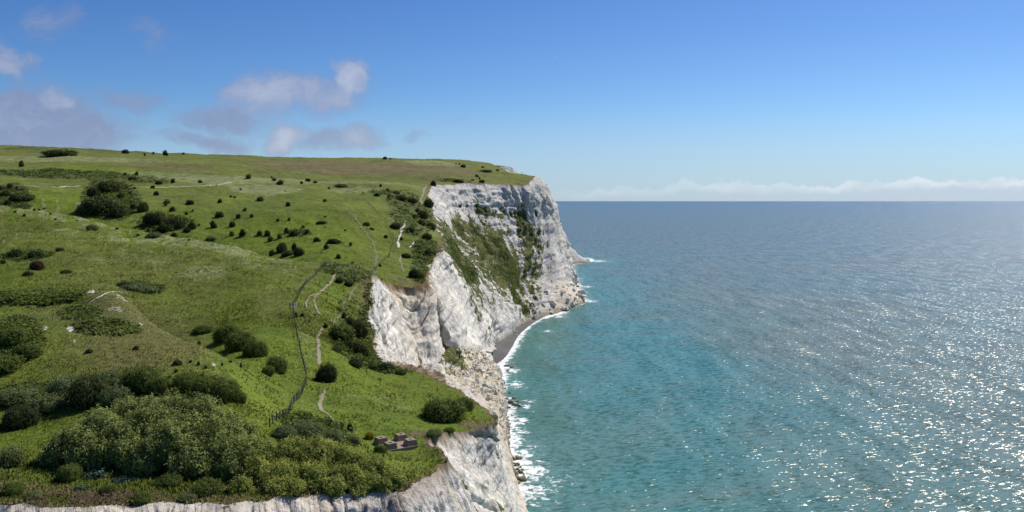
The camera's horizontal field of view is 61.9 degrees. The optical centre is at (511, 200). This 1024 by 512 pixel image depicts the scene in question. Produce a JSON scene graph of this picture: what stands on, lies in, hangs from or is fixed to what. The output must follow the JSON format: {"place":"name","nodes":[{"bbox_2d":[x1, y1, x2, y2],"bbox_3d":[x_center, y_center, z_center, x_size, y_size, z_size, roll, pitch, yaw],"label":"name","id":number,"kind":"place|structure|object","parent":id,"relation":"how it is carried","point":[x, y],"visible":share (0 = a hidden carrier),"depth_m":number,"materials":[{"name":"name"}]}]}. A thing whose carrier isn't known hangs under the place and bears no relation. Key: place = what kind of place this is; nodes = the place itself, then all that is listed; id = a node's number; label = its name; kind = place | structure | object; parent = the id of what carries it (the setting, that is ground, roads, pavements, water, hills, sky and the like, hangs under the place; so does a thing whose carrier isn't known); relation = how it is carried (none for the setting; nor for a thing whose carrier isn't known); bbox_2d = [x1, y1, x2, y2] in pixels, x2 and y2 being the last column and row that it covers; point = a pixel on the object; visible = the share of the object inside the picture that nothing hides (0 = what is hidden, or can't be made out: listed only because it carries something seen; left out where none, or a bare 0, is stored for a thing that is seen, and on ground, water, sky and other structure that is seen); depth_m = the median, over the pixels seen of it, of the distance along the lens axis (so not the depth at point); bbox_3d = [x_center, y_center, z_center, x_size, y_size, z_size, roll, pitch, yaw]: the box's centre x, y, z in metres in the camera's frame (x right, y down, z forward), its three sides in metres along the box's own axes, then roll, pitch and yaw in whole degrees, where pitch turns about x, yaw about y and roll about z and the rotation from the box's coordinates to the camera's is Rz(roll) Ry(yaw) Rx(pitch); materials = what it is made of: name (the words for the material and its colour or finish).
{"place":"outdoors","nodes":[
{"label":"outdoors","id":0,"kind":"place"},
{"bbox_2d":[0,145,534,508],"bbox_3d":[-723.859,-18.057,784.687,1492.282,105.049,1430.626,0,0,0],"label":"hill","id":1,"kind":"structure","parent":0,"point":[358,176],"depth_m":274.50,"materials":[{"name":"plant"}]},
{"bbox_2d":[0,190,11,196],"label":"bush","id":2,"kind":"object","parent":1,"relation":"on","point":[4,193],"visible":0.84,"depth_m":437.19,"materials":[{"name":"green plant"}]},
{"bbox_2d":[0,481,24,496],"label":"shrub","id":3,"kind":"object","parent":1,"relation":"on","point":[13,489],"visible":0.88,"depth_m":73.01,"materials":[{"name":"green plant"}]},
{"bbox_2d":[0,442,25,468],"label":"shrub","id":4,"kind":"object","parent":1,"relation":"on","point":[11,456],"visible":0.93,"depth_m":81.65,"materials":[{"name":"green plant"}]},
{"bbox_2d":[0,353,25,374],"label":"shrub","id":5,"kind":"object","parent":1,"relation":"on","point":[10,364],"visible":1,"depth_m":114.30,"materials":[{"name":"green plant"}]},
{"bbox_2d":[6,248,22,256],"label":"bush","id":6,"kind":"object","parent":1,"relation":"on","point":[15,252],"visible":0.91,"depth_m":258.18,"materials":[{"name":"green plant"}]},
{"bbox_2d":[0,325,30,346],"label":"shrub","id":7,"kind":"object","parent":1,"relation":"on","point":[12,335],"visible":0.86,"depth_m":122.42,"materials":[{"name":"green plant"}]},
{"bbox_2d":[0,403,40,432],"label":"shrub","id":8,"kind":"object","parent":1,"relation":"on","point":[17,417],"visible":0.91,"depth_m":95.00,"materials":[{"name":"green plant"}]},
{"bbox_2d":[0,385,41,406],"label":"shrub","id":9,"kind":"object","parent":1,"relation":"on","point":[12,396],"visible":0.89,"depth_m":102.95,"materials":[{"name":"green plant"}]},
{"bbox_2d":[16,193,35,200],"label":"bush","id":10,"kind":"object","parent":1,"relation":"on","point":[25,197],"visible":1,"depth_m":428.26,"materials":[{"name":"green plant"}]},
{"bbox_2d":[11,341,44,361],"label":"shrub","id":11,"kind":"object","parent":1,"relation":"on","point":[30,351],"visible":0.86,"depth_m":117.71,"materials":[{"name":"green plant"}]},
{"bbox_2d":[23,489,43,501],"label":"shrub","id":12,"kind":"object","parent":1,"relation":"on","point":[34,494],"visible":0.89,"depth_m":72.12,"materials":[{"name":"green plant"}]},
{"bbox_2d":[26,249,44,256],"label":"bush","id":13,"kind":"object","parent":1,"relation":"on","point":[33,253],"visible":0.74,"depth_m":255.88,"materials":[{"name":"green plant"}]},
{"bbox_2d":[29,261,44,269],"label":"bush","id":14,"kind":"object","parent":1,"relation":"on","point":[38,265],"visible":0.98,"depth_m":239.72,"materials":[{"name":"brown plant"}]},
{"bbox_2d":[25,392,67,415],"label":"shrub","id":15,"kind":"object","parent":1,"relation":"on","point":[48,403],"visible":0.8,"depth_m":99.78,"materials":[{"name":"green plant"}]},
{"bbox_2d":[41,148,79,155],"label":"thicket","id":16,"kind":"object","parent":1,"relation":"on","point":[60,152],"visible":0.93,"depth_m":747.01,"materials":[{"name":"green plant"}]},
{"bbox_2d":[44,373,77,401],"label":"shrub","id":17,"kind":"object","parent":1,"relation":"on","point":[60,385],"visible":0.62,"depth_m":103.06,"materials":[{"name":"green plant"}]},
{"bbox_2d":[55,463,82,482],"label":"shrub","id":18,"kind":"object","parent":1,"relation":"on","point":[69,472],"visible":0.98,"depth_m":77.71,"materials":[{"name":"green plant"}]},
{"bbox_2d":[73,484,91,491],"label":"sea cabbage","id":19,"kind":"object","parent":1,"relation":"on","point":[80,487],"visible":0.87,"depth_m":75.03,"materials":[{"name":"green plant"}]},
{"bbox_2d":[76,206,93,215],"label":"bush","id":20,"kind":"object","parent":1,"relation":"on","point":[81,211],"visible":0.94,"depth_m":414.97,"materials":[{"name":"green plant"}]},
{"bbox_2d":[65,372,111,412],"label":"shrub","id":21,"kind":"object","parent":1,"relation":"on","point":[84,392],"visible":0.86,"depth_m":100.27,"materials":[{"name":"green plant"}]},
{"bbox_2d":[85,224,98,230],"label":"bush","id":22,"kind":"object","parent":1,"relation":"on","point":[93,227],"visible":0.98,"depth_m":307.43,"materials":[{"name":"green plant"}]},
{"bbox_2d":[86,185,101,196],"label":"bush","id":23,"kind":"object","parent":1,"relation":"on","point":[92,192],"visible":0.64,"depth_m":455.74,"materials":[{"name":"green plant"}]},
{"bbox_2d":[81,468,112,479],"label":"sea cabbage","id":24,"kind":"object","parent":1,"relation":"on","point":[95,474],"visible":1,"depth_m":78.68,"materials":[{"name":"green plant"}]},
{"bbox_2d":[75,195,119,214],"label":"bush","id":25,"kind":"object","parent":1,"relation":"on","point":[99,205],"visible":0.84,"depth_m":417.11,"materials":[{"name":"green plant"}]},
{"bbox_2d":[96,484,116,495],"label":"shrub","id":26,"kind":"object","parent":1,"relation":"on","point":[106,489],"visible":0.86,"depth_m":74.07,"materials":[{"name":"green plant"}]},
{"bbox_2d":[96,178,121,192],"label":"bush","id":27,"kind":"object","parent":1,"relation":"on","point":[108,186],"visible":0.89,"depth_m":474.19,"materials":[{"name":"green plant"}]},
{"bbox_2d":[98,367,124,389],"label":"shrub","id":28,"kind":"object","parent":1,"relation":"on","point":[113,377],"visible":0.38,"depth_m":104.93,"materials":[{"name":"green plant"}]},
{"bbox_2d":[95,384,136,407],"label":"shrub","id":29,"kind":"object","parent":1,"relation":"on","point":[108,396],"visible":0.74,"depth_m":100.06,"materials":[{"name":"green plant"}]},
{"bbox_2d":[109,203,126,217],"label":"bush","id":30,"kind":"object","parent":1,"relation":"on","point":[118,212],"visible":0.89,"depth_m":413.91,"materials":[{"name":"green plant"}]},
{"bbox_2d":[112,475,135,483],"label":"sea cabbage","id":31,"kind":"object","parent":1,"relation":"on","point":[122,479],"visible":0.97,"depth_m":77.63,"materials":[{"name":"green plant"}]},
{"bbox_2d":[126,490,151,505],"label":"shrub","id":32,"kind":"object","parent":1,"relation":"on","point":[144,497],"visible":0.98,"depth_m":72.61,"materials":[{"name":"green plant"}]},
{"bbox_2d":[118,365,161,394],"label":"shrub","id":33,"kind":"object","parent":1,"relation":"on","point":[133,380],"visible":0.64,"depth_m":102.80,"materials":[{"name":"green plant"}]},
{"bbox_2d":[120,283,160,292],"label":"bush","id":34,"kind":"object","parent":1,"relation":"on","point":[145,288],"visible":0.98,"depth_m":215.89,"materials":[{"name":"green plant"}]},
{"bbox_2d":[136,200,149,212],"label":"bush","id":35,"kind":"object","parent":1,"relation":"on","point":[143,207],"visible":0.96,"depth_m":424.16,"materials":[{"name":"green plant"}]},
{"bbox_2d":[142,210,153,224],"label":"bush","id":36,"kind":"object","parent":1,"relation":"on","point":[147,217],"visible":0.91,"depth_m":400.11,"materials":[{"name":"green plant"}]},
{"bbox_2d":[145,232,161,237],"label":"bush","id":37,"kind":"object","parent":1,"relation":"on","point":[153,234],"visible":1,"depth_m":302.77,"materials":[{"name":"green plant"}]},
{"bbox_2d":[35,387,275,482],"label":"shrub","id":38,"kind":"object","parent":1,"relation":"on","point":[186,438],"visible":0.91,"depth_m":81.70,"materials":[{"name":"green plant"}]},
{"bbox_2d":[143,376,171,397],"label":"shrub","id":39,"kind":"object","parent":1,"relation":"on","point":[161,385],"visible":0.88,"depth_m":101.12,"materials":[{"name":"green plant"}]},
{"bbox_2d":[151,208,166,224],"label":"bush","id":40,"kind":"object","parent":1,"relation":"on","point":[159,218],"visible":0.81,"depth_m":399.86,"materials":[{"name":"green plant"}]},
{"bbox_2d":[156,222,175,231],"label":"bush","id":41,"kind":"object","parent":1,"relation":"on","point":[165,226],"visible":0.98,"depth_m":390.73,"materials":[{"name":"green plant"}]},
{"bbox_2d":[154,470,183,488],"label":"shrub","id":42,"kind":"object","parent":1,"relation":"on","point":[168,480],"visible":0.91,"depth_m":77.19,"materials":[{"name":"green plant"}]},
{"bbox_2d":[164,214,186,228],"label":"bush","id":43,"kind":"object","parent":1,"relation":"on","point":[177,222],"visible":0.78,"depth_m":395.01,"materials":[{"name":"green plant"}]},
{"bbox_2d":[169,371,195,393],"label":"shrub","id":44,"kind":"object","parent":1,"relation":"on","point":[182,382],"visible":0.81,"depth_m":101.64,"materials":[{"name":"green plant"}]},
{"bbox_2d":[177,491,197,502],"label":"shrub","id":45,"kind":"object","parent":1,"relation":"on","point":[185,496],"visible":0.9,"depth_m":73.37,"materials":[{"name":"green plant"}]},
{"bbox_2d":[187,222,195,229],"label":"bush","id":46,"kind":"object","parent":1,"relation":"on","point":[191,225],"visible":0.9,"depth_m":394.48,"materials":[{"name":"green plant"}]},
{"bbox_2d":[189,376,215,395],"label":"shrub","id":47,"kind":"object","parent":1,"relation":"on","point":[201,384],"visible":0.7,"depth_m":100.08,"materials":[{"name":"green plant"}]},
{"bbox_2d":[191,325,213,334],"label":"shrub","id":48,"kind":"object","parent":1,"relation":"on","point":[203,329],"visible":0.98,"depth_m":169.59,"materials":[{"name":"green plant"}]},
{"bbox_2d":[190,475,223,497],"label":"shrub","id":49,"kind":"object","parent":1,"relation":"on","point":[203,487],"visible":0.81,"depth_m":74.77,"materials":[{"name":"green plant"}]},
{"bbox_2d":[206,377,241,403],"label":"shrub","id":50,"kind":"object","parent":1,"relation":"on","point":[225,390],"visible":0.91,"depth_m":98.71,"materials":[{"name":"green plant"}]},
{"bbox_2d":[209,322,239,343],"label":"shrub","id":51,"kind":"object","parent":1,"relation":"on","point":[219,334],"visible":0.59,"depth_m":158.09,"materials":[{"name":"green plant"}]},
{"bbox_2d":[222,328,255,351],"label":"shrub","id":52,"kind":"object","parent":1,"relation":"on","point":[237,341],"visible":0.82,"depth_m":151.84,"materials":[{"name":"green plant"}]},
{"bbox_2d":[0,167,478,444],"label":"scrub","id":53,"kind":"object","parent":1,"relation":"on","point":[50,296],"visible":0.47,"depth_m":172.04,"materials":[{"name":"green plant"}]},
{"bbox_2d":[232,389,246,402],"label":"shrub","id":54,"kind":"object","parent":1,"relation":"on","point":[241,397],"visible":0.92,"depth_m":99.34,"materials":[{"name":"green plant"}]},
{"bbox_2d":[0,289,495,504],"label":"grass","id":55,"kind":"structure","parent":1,"relation":"on","point":[44,425],"depth_m":115.24,"materials":[{"name":"plant"}]},
{"bbox_2d":[241,336,269,357],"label":"shrub","id":56,"kind":"object","parent":1,"relation":"on","point":[256,348],"visible":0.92,"depth_m":146.47,"materials":[{"name":"green plant"}]},
{"bbox_2d":[261,365,274,376],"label":"shrub","id":57,"kind":"object","parent":1,"relation":"on","point":[268,370],"visible":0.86,"depth_m":127.70,"materials":[{"name":"green plant"}]},
{"bbox_2d":[264,355,289,374],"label":"shrub","id":58,"kind":"object","parent":1,"relation":"on","point":[279,363],"visible":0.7,"depth_m":137.89,"materials":[{"name":"green plant"}]},
{"bbox_2d":[275,241,287,252],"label":"bush","id":59,"kind":"object","parent":1,"relation":"on","point":[281,247],"visible":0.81,"depth_m":348.85,"materials":[{"name":"green plant"}]},
{"bbox_2d":[270,423,298,440],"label":"shrub","id":60,"kind":"object","parent":1,"relation":"on","point":[280,432],"visible":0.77,"depth_m":92.98,"materials":[{"name":"green plant"}]},
{"bbox_2d":[281,250,293,256],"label":"bush","id":61,"kind":"object","parent":1,"relation":"on","point":[286,253],"visible":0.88,"depth_m":342.86,"materials":[{"name":"green plant"}]},
{"bbox_2d":[269,305,306,426],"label":"fence","id":62,"kind":"object","parent":1,"relation":"on","point":[298,396],"visible":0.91,"depth_m":123.09,"materials":[{"name":"grey wood"}]},
{"bbox_2d":[293,247,304,256],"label":"bush","id":63,"kind":"object","parent":1,"relation":"on","point":[297,252],"visible":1,"depth_m":339.75,"materials":[{"name":"green plant"}]},
{"bbox_2d":[293,419,326,443],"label":"shrub","id":64,"kind":"object","parent":1,"relation":"on","point":[308,429],"visible":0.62,"depth_m":95.72,"materials":[{"name":"green plant"}]},
{"bbox_2d":[294,262,325,304],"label":"fence","id":65,"kind":"object","parent":1,"relation":"on","point":[309,277],"visible":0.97,"depth_m":232.31,"materials":[{"name":"grey wood"}]},
{"bbox_2d":[224,433,407,498],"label":"shrub","id":66,"kind":"object","parent":1,"relation":"on","point":[292,466],"visible":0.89,"depth_m":79.16,"materials":[{"name":"green plant"}]},
{"bbox_2d":[315,360,337,382],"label":"shrub","id":67,"kind":"object","parent":1,"relation":"on","point":[327,373],"visible":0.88,"depth_m":139.18,"materials":[{"name":"green plant"}]},
{"bbox_2d":[324,427,343,443],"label":"shrub","id":68,"kind":"object","parent":1,"relation":"on","point":[335,435],"visible":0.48,"depth_m":98.57,"materials":[{"name":"green plant"}]},
{"bbox_2d":[326,238,341,243],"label":"bush","id":69,"kind":"object","parent":1,"relation":"on","point":[333,241],"visible":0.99,"depth_m":367.64,"materials":[{"name":"green plant"}]},
{"bbox_2d":[331,345,342,351],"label":"bush","id":70,"kind":"object","parent":1,"relation":"on","point":[337,349],"visible":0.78,"depth_m":164.79,"materials":[{"name":"green plant"}]},
{"bbox_2d":[328,321,355,342],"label":"bush","id":71,"kind":"object","parent":1,"relation":"on","point":[344,332],"visible":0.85,"depth_m":177.41,"materials":[{"name":"green plant"}]},
{"bbox_2d":[345,316,354,325],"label":"bush","id":72,"kind":"object","parent":1,"relation":"on","point":[350,320],"visible":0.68,"depth_m":195.54,"materials":[{"name":"green plant"}]},
{"bbox_2d":[345,339,361,352],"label":"bush","id":73,"kind":"object","parent":1,"relation":"on","point":[356,345],"visible":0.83,"depth_m":175.46,"materials":[{"name":"green plant"}]},
{"bbox_2d":[348,435,361,446],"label":"shrub","id":74,"kind":"object","parent":1,"relation":"on","point":[355,439],"visible":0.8,"depth_m":100.44,"materials":[{"name":"green plant"}]},
{"bbox_2d":[348,358,362,368],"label":"bush","id":75,"kind":"object","parent":1,"relation":"on","point":[357,363],"visible":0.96,"depth_m":157.79,"materials":[{"name":"green plant"}]},
{"bbox_2d":[351,317,368,338],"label":"bush","id":76,"kind":"object","parent":1,"relation":"on","point":[361,328],"visible":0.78,"depth_m":188.87,"materials":[{"name":"green plant"}]},
{"bbox_2d":[359,342,369,356],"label":"bush","id":77,"kind":"object","parent":1,"relation":"on","point":[365,349],"visible":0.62,"depth_m":176.67,"materials":[{"name":"green plant"}]},
{"bbox_2d":[364,431,374,439],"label":"shrub","id":78,"kind":"object","parent":1,"relation":"on","point":[369,435],"visible":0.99,"depth_m":105.43,"materials":[{"name":"green plant"}]},
{"bbox_2d":[373,443,386,452],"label":"shrub","id":79,"kind":"object","parent":1,"relation":"on","point":[381,448],"visible":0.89,"depth_m":98.80,"materials":[{"name":"green plant"}]},
{"bbox_2d":[368,202,393,269],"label":"fence","id":80,"kind":"object","parent":1,"relation":"on","point":[384,258],"visible":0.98,"depth_m":393.13,"materials":[{"name":"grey wood"}]},
{"bbox_2d":[375,362,394,370],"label":"bush","id":81,"kind":"object","parent":1,"relation":"on","point":[385,365],"visible":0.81,"depth_m":167.52,"materials":[{"name":"green plant"}]},
{"bbox_2d":[373,432,417,450],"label":"gun mounting","id":82,"kind":"object","parent":1,"relation":"on","point":[400,442],"visible":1,"depth_m":102.84,"materials":[{"name":"concrete"}]},
{"bbox_2d":[389,222,401,227],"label":"bush","id":83,"kind":"object","parent":1,"relation":"on","point":[396,225],"visible":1,"depth_m":417.70,"materials":[{"name":"green plant"}]},
{"bbox_2d":[408,268,418,277],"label":"bush","id":84,"kind":"object","parent":1,"relation":"on","point":[412,273],"visible":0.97,"depth_m":317.27,"materials":[{"name":"green plant"}]},
{"bbox_2d":[417,210,428,218],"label":"bush","id":85,"kind":"object","parent":1,"relation":"on","point":[423,214],"visible":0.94,"depth_m":479.88,"materials":[{"name":"green plant"}]},
{"bbox_2d":[423,197,433,207],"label":"bush","id":86,"kind":"object","parent":1,"relation":"on","point":[428,202],"visible":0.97,"depth_m":540.12,"materials":[{"name":"green plant"}]},
{"bbox_2d":[426,221,436,230],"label":"bush","id":87,"kind":"object","parent":1,"relation":"on","point":[432,225],"visible":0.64,"depth_m":455.87,"materials":[{"name":"green plant"}]},
{"bbox_2d":[425,428,442,438],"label":"shrub","id":88,"kind":"object","parent":1,"relation":"on","point":[434,433],"visible":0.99,"depth_m":106.88,"materials":[{"name":"green plant"}]},
{"bbox_2d":[420,395,467,423],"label":"shrub","id":89,"kind":"object","parent":1,"relation":"on","point":[444,411],"visible":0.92,"depth_m":122.53,"materials":[{"name":"green plant"}]},
{"bbox_2d":[443,427,454,433],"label":"shrub","id":90,"kind":"object","parent":1,"relation":"on","point":[448,430],"visible":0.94,"depth_m":112.25,"materials":[{"name":"green plant"}]},
{"bbox_2d":[452,396,473,410],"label":"shrub","id":91,"kind":"object","parent":1,"relation":"on","point":[469,405],"visible":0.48,"depth_m":131.36,"materials":[{"name":"green plant"}]},
{"bbox_2d":[0,169,584,511],"bbox_3d":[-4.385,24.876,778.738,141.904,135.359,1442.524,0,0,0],"label":"chalk cliff","id":92,"kind":"structure","parent":0,"point":[442,321],"depth_m":320.38,"materials":[{"name":"stone"}]},
{"bbox_2d":[10,476,412,506],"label":"dead plants","id":93,"kind":"object","parent":92,"relation":"on","point":[87,498],"visible":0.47,"depth_m":72.83,"materials":[{"name":"brown plant"}]},
{"bbox_2d":[0,469,430,507],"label":"grass","id":94,"kind":"structure","parent":92,"relation":"on","point":[148,481],"depth_m":75.11,"materials":[{"name":"plant"}]},
{"bbox_2d":[454,348,510,445],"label":"rubble","id":95,"kind":"object","parent":92,"relation":"on","point":[487,390],"visible":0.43,"depth_m":308.14,"materials":[{"name":"stone"}]},
{"bbox_2d":[438,206,538,313],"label":"cliff scrub","id":96,"kind":"object","parent":92,"relation":"on","point":[516,281],"visible":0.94,"depth_m":575.97,"materials":[{"name":"green plant"}]},
{"bbox_2d":[316,327,322,363],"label":"path","id":97,"kind":"structure","parent":0,"point":[318,353],"depth_m":158.52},
{"bbox_2d":[313,270,337,314],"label":"path","id":98,"kind":"structure","parent":0,"point":[326,285],"depth_m":219.82,"materials":[{"name":"soil"}]},
{"bbox_2d":[317,388,336,422],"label":"path","id":99,"kind":"structure","parent":0,"point":[319,403],"depth_m":122.01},
{"bbox_2d":[330,287,356,322],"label":"path","id":100,"kind":"structure","parent":0,"point":[350,294],"depth_m":221.30,"materials":[{"name":"beige soil"}]},
{"bbox_2d":[341,205,378,265],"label":"path","id":101,"kind":"structure","parent":0,"point":[374,248],"depth_m":384.53,"materials":[{"name":"beige soil"}]},
{"bbox_2d":[396,220,405,247],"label":"path","id":102,"kind":"structure","parent":0,"point":[399,236],"depth_m":403.63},
{"bbox_2d":[0,0,1023,200],"label":"sky","id":103,"kind":"structure","parent":0,"point":[642,100],"materials":[{"name":"blue"}]},
{"bbox_2d":[493,317,542,363],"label":"beach","id":104,"kind":"structure","parent":0,"point":[503,349],"depth_m":470.34,"materials":[{"name":"gravel"}]},
{"bbox_2d":[496,165,590,263],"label":"cliff","id":105,"kind":"structure","parent":0,"point":[576,258],"depth_m":1093.78,"materials":[{"name":"stone"}]},
{"bbox_2d":[497,201,1023,511],"bbox_3d":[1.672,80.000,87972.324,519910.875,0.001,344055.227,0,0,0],"label":"sea","id":106,"kind":"structure","parent":0,"point":[777,356],"depth_m":420.00,"materials":[{"name":"liquid"}]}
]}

